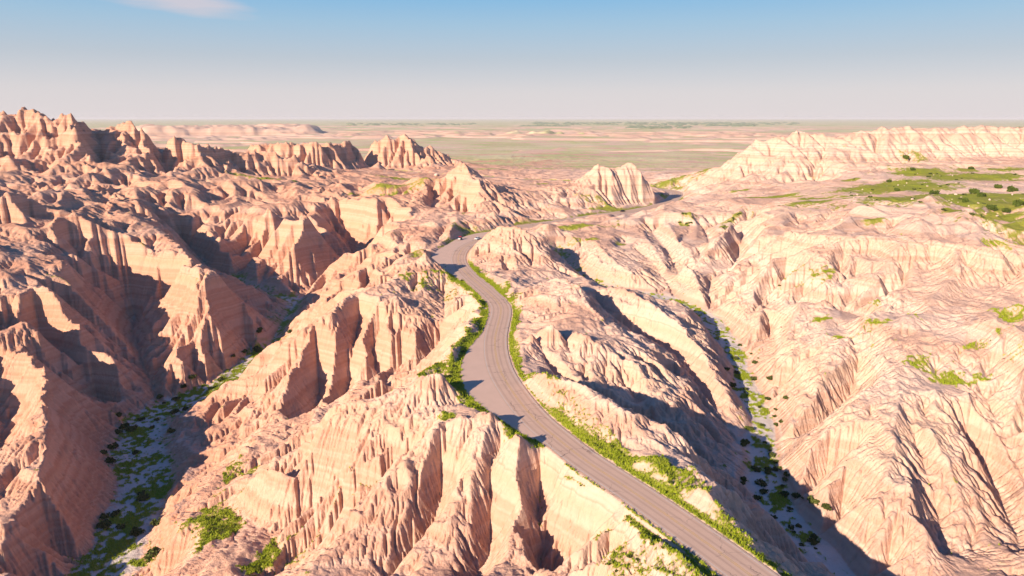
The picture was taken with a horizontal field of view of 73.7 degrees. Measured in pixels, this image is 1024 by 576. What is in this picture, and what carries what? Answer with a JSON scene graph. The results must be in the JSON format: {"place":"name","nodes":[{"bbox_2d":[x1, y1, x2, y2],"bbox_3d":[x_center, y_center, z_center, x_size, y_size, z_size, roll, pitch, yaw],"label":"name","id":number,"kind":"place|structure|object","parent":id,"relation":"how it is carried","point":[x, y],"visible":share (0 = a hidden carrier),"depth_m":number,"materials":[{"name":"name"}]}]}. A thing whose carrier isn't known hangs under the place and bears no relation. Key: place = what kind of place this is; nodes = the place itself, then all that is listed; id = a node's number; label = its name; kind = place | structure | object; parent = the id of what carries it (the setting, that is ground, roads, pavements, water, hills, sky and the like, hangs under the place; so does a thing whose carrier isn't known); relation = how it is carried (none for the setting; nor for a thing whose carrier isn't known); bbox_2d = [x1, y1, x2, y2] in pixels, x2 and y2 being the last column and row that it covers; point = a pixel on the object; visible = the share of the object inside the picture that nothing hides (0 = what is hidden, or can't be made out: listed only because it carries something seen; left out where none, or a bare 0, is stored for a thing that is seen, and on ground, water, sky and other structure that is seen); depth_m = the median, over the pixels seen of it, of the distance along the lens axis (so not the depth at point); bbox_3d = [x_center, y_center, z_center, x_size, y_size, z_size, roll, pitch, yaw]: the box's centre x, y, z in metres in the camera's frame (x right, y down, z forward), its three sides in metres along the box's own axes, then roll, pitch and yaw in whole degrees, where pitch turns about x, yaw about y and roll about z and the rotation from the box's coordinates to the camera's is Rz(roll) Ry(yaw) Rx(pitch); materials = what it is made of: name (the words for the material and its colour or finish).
{"place":"outdoors","nodes":[
{"label":"outdoors","id":0,"kind":"place"},
{"bbox_2d":[0,106,1023,575],"bbox_3d":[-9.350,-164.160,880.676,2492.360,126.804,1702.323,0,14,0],"label":"badlands terrain","id":1,"kind":"structure","parent":0,"point":[138,272],"depth_m":248.80,"materials":[{"name":"stone"}]},
{"bbox_2d":[95,519,111,529],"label":"shrub","id":2,"kind":"object","parent":1,"relation":"on","point":[107,523],"visible":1,"depth_m":196.76,"materials":[{"name":"green plant"}]},
{"bbox_2d":[99,512,109,518],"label":"shrub","id":3,"kind":"object","parent":1,"relation":"on","point":[104,515],"visible":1,"depth_m":200.94,"materials":[{"name":"green plant"}]},
{"bbox_2d":[104,457,116,463],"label":"shrub","id":4,"kind":"object","parent":1,"relation":"on","point":[111,460],"visible":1,"depth_m":230.72,"materials":[{"name":"green plant"}]},
{"bbox_2d":[106,442,118,448],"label":"shrub","id":5,"kind":"object","parent":1,"relation":"on","point":[115,445],"visible":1,"depth_m":241.39,"materials":[{"name":"green plant"}]},
{"bbox_2d":[110,509,119,516],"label":"shrub","id":6,"kind":"object","parent":1,"relation":"on","point":[114,513],"visible":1,"depth_m":202.59,"materials":[{"name":"green plant"}]},
{"bbox_2d":[115,523,125,529],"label":"shrub","id":7,"kind":"object","parent":1,"relation":"on","point":[118,526],"visible":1,"depth_m":197.15,"materials":[{"name":"green plant"}]},
{"bbox_2d":[119,422,129,429],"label":"shrub","id":8,"kind":"object","parent":1,"relation":"on","point":[125,425],"visible":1,"depth_m":254.93,"materials":[{"name":"green plant"}]},
{"bbox_2d":[126,424,137,431],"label":"shrub","id":9,"kind":"object","parent":1,"relation":"on","point":[132,428],"visible":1,"depth_m":254.50,"materials":[{"name":"green plant"}]},
{"bbox_2d":[129,526,145,536],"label":"shrub","id":10,"kind":"object","parent":1,"relation":"on","point":[135,531],"visible":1,"depth_m":194.40,"materials":[{"name":"green plant"}]},
{"bbox_2d":[136,493,149,500],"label":"shrub","id":11,"kind":"object","parent":1,"relation":"on","point":[140,497],"visible":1,"depth_m":210.80,"materials":[{"name":"green plant"}]},
{"bbox_2d":[146,546,161,556],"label":"shrub","id":12,"kind":"object","parent":1,"relation":"on","point":[154,552],"visible":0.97,"depth_m":181.66,"materials":[{"name":"green plant"}]},
{"bbox_2d":[150,517,160,525],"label":"shrub","id":13,"kind":"object","parent":1,"relation":"on","point":[154,522],"visible":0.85,"depth_m":194.99,"materials":[{"name":"green plant"}]},
{"bbox_2d":[167,428,175,432],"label":"shrub","id":14,"kind":"object","parent":1,"relation":"on","point":[170,430],"visible":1,"depth_m":251.29,"materials":[{"name":"green plant"}]},
{"bbox_2d":[169,408,179,413],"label":"shrub","id":15,"kind":"object","parent":1,"relation":"on","point":[174,410],"visible":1,"depth_m":266.74,"materials":[{"name":"green plant"}]},
{"bbox_2d":[171,397,179,401],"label":"shrub","id":16,"kind":"object","parent":1,"relation":"on","point":[175,399],"visible":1,"depth_m":278.44,"materials":[{"name":"green plant"}]},
{"bbox_2d":[432,232,487,279],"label":"lay by","id":17,"kind":"object","parent":1,"relation":"on","point":[441,256],"visible":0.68,"depth_m":362.94,"materials":[{"name":"concrete"}]},
{"bbox_2d":[461,329,543,443],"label":"lay by","id":18,"kind":"object","parent":1,"relation":"on","point":[479,387],"visible":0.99,"depth_m":182.62,"materials":[{"name":"concrete"}]},
{"bbox_2d":[34,233,1023,575],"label":"grass","id":19,"kind":"structure","parent":1,"relation":"on","point":[444,417],"depth_m":188.25,"materials":[{"name":"green plant"}]},
{"bbox_2d":[740,439,749,443],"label":"shrub","id":20,"kind":"object","parent":1,"relation":"on","point":[747,441],"visible":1,"depth_m":192.45,"materials":[{"name":"green plant"}]},
{"bbox_2d":[751,465,761,472],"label":"shrub","id":21,"kind":"object","parent":1,"relation":"on","point":[756,469],"visible":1,"depth_m":179.02,"materials":[{"name":"green plant"}]},
{"bbox_2d":[752,494,761,499],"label":"shrub","id":22,"kind":"object","parent":1,"relation":"on","point":[756,497],"visible":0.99,"depth_m":166.33,"materials":[{"name":"green plant"}]},
{"bbox_2d":[754,478,767,486],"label":"shrub","id":23,"kind":"object","parent":1,"relation":"on","point":[763,483],"visible":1,"depth_m":173.10,"materials":[{"name":"green plant"}]},
{"bbox_2d":[759,489,768,494],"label":"shrub","id":24,"kind":"object","parent":1,"relation":"on","point":[762,491],"visible":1,"depth_m":169.46,"materials":[{"name":"green plant"}]},
{"bbox_2d":[768,451,775,456],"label":"shrub","id":25,"kind":"object","parent":1,"relation":"on","point":[771,454],"visible":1,"depth_m":185.78,"materials":[{"name":"green plant"}]},
{"bbox_2d":[791,493,800,497],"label":"shrub","id":26,"kind":"object","parent":1,"relation":"on","point":[796,494],"visible":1,"depth_m":166.48,"materials":[{"name":"green plant"}]},
{"bbox_2d":[807,495,819,504],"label":"shrub","id":27,"kind":"object","parent":1,"relation":"on","point":[811,499],"visible":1,"depth_m":158.70,"materials":[{"name":"green plant"}]},
{"bbox_2d":[807,538,819,544],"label":"shrub","id":28,"kind":"object","parent":1,"relation":"on","point":[811,539],"visible":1,"depth_m":151.40,"materials":[{"name":"green plant"}]},
{"bbox_2d":[810,533,817,539],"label":"shrub","id":29,"kind":"object","parent":1,"relation":"on","point":[813,535],"visible":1,"depth_m":153.12,"materials":[{"name":"green plant"}]},
{"bbox_2d":[821,503,831,510],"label":"shrub","id":30,"kind":"object","parent":1,"relation":"on","point":[825,506],"visible":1,"depth_m":155.53,"materials":[{"name":"green plant"}]},
{"bbox_2d":[928,190,939,193],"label":"juniper","id":31,"kind":"object","parent":1,"relation":"on","point":[934,192],"visible":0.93,"depth_m":427.73,"materials":[{"name":"green plant"}]},
{"bbox_2d":[962,197,969,202],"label":"juniper","id":32,"kind":"object","parent":1,"relation":"on","point":[965,199],"visible":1,"depth_m":370.30,"materials":[{"name":"green plant"}]},
{"bbox_2d":[969,188,979,193],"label":"juniper","id":33,"kind":"object","parent":1,"relation":"on","point":[974,191],"visible":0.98,"depth_m":416.61,"materials":[{"name":"green plant"}]},
{"bbox_2d":[976,192,985,196],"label":"juniper","id":34,"kind":"object","parent":1,"relation":"on","point":[980,194],"visible":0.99,"depth_m":403.69,"materials":[{"name":"green plant"}]},
{"bbox_2d":[985,204,997,210],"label":"juniper","id":35,"kind":"object","parent":1,"relation":"on","point":[992,207],"visible":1,"depth_m":358.74,"materials":[{"name":"green plant"}]},
{"bbox_2d":[994,184,1002,188],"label":"juniper","id":36,"kind":"object","parent":1,"relation":"on","point":[998,186],"visible":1,"depth_m":434.84,"materials":[{"name":"green plant"}]},
{"bbox_2d":[1002,207,1010,211],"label":"juniper","id":37,"kind":"object","parent":1,"relation":"on","point":[1005,209],"visible":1,"depth_m":356.70,"materials":[{"name":"green plant"}]},
{"bbox_2d":[1006,185,1018,191],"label":"juniper","id":38,"kind":"object","parent":1,"relation":"on","point":[1011,188],"visible":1,"depth_m":423.54,"materials":[{"name":"green plant"}]},
{"bbox_2d":[1012,199,1023,205],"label":"juniper","id":39,"kind":"object","parent":1,"relation":"on","point":[1019,202],"visible":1,"depth_m":363.75,"materials":[{"name":"green plant"}]},
{"bbox_2d":[0,0,1023,118],"label":"sky","id":40,"kind":"structure","parent":0,"point":[84,59],"materials":[{"name":"blue"}]},
{"bbox_2d":[51,119,1023,159],"bbox_3d":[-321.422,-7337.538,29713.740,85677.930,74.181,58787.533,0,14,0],"label":"prairie","id":41,"kind":"structure","parent":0,"point":[496,138],"depth_m":3716.14,"materials":[{"name":"grass"},{"name":"soil"}]},
{"bbox_2d":[346,122,799,128],"bbox_3d":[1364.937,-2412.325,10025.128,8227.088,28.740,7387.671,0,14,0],"label":"woodland","id":42,"kind":"object","parent":41,"relation":"on","point":[641,124],"visible":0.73,"depth_m":10146.44,"materials":[{"name":"green plant"}]},
{"bbox_2d":[415,172,777,575],"bbox_3d":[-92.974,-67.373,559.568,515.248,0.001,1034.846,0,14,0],"label":"road","id":43,"kind":"structure","parent":0,"point":[723,564],"depth_m":146.27,"materials":[{"name":"grey asphalt"}]},
{"bbox_2d":[451,198,726,575],"bbox_3d":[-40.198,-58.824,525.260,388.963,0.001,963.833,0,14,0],"label":"white edge line","id":44,"kind":"object","parent":43,"relation":"on","point":[562,456],"visible":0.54,"depth_m":148.02,"materials":[{"name":"paint"}]},
{"bbox_2d":[458,177,752,575],"bbox_3d":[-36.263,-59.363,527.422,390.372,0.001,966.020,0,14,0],"label":"yellow centre line","id":45,"kind":"object","parent":43,"relation":"on","point":[575,453],"visible":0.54,"depth_m":149.36,"materials":[{"name":"paint"}]},
{"bbox_2d":[465,200,774,575],"bbox_3d":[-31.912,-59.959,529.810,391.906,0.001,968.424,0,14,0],"label":"white edge line","id":46,"kind":"object","parent":43,"relation":"on","point":[604,460],"visible":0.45,"depth_m":143.70,"materials":[{"name":"paint"}]}
]}

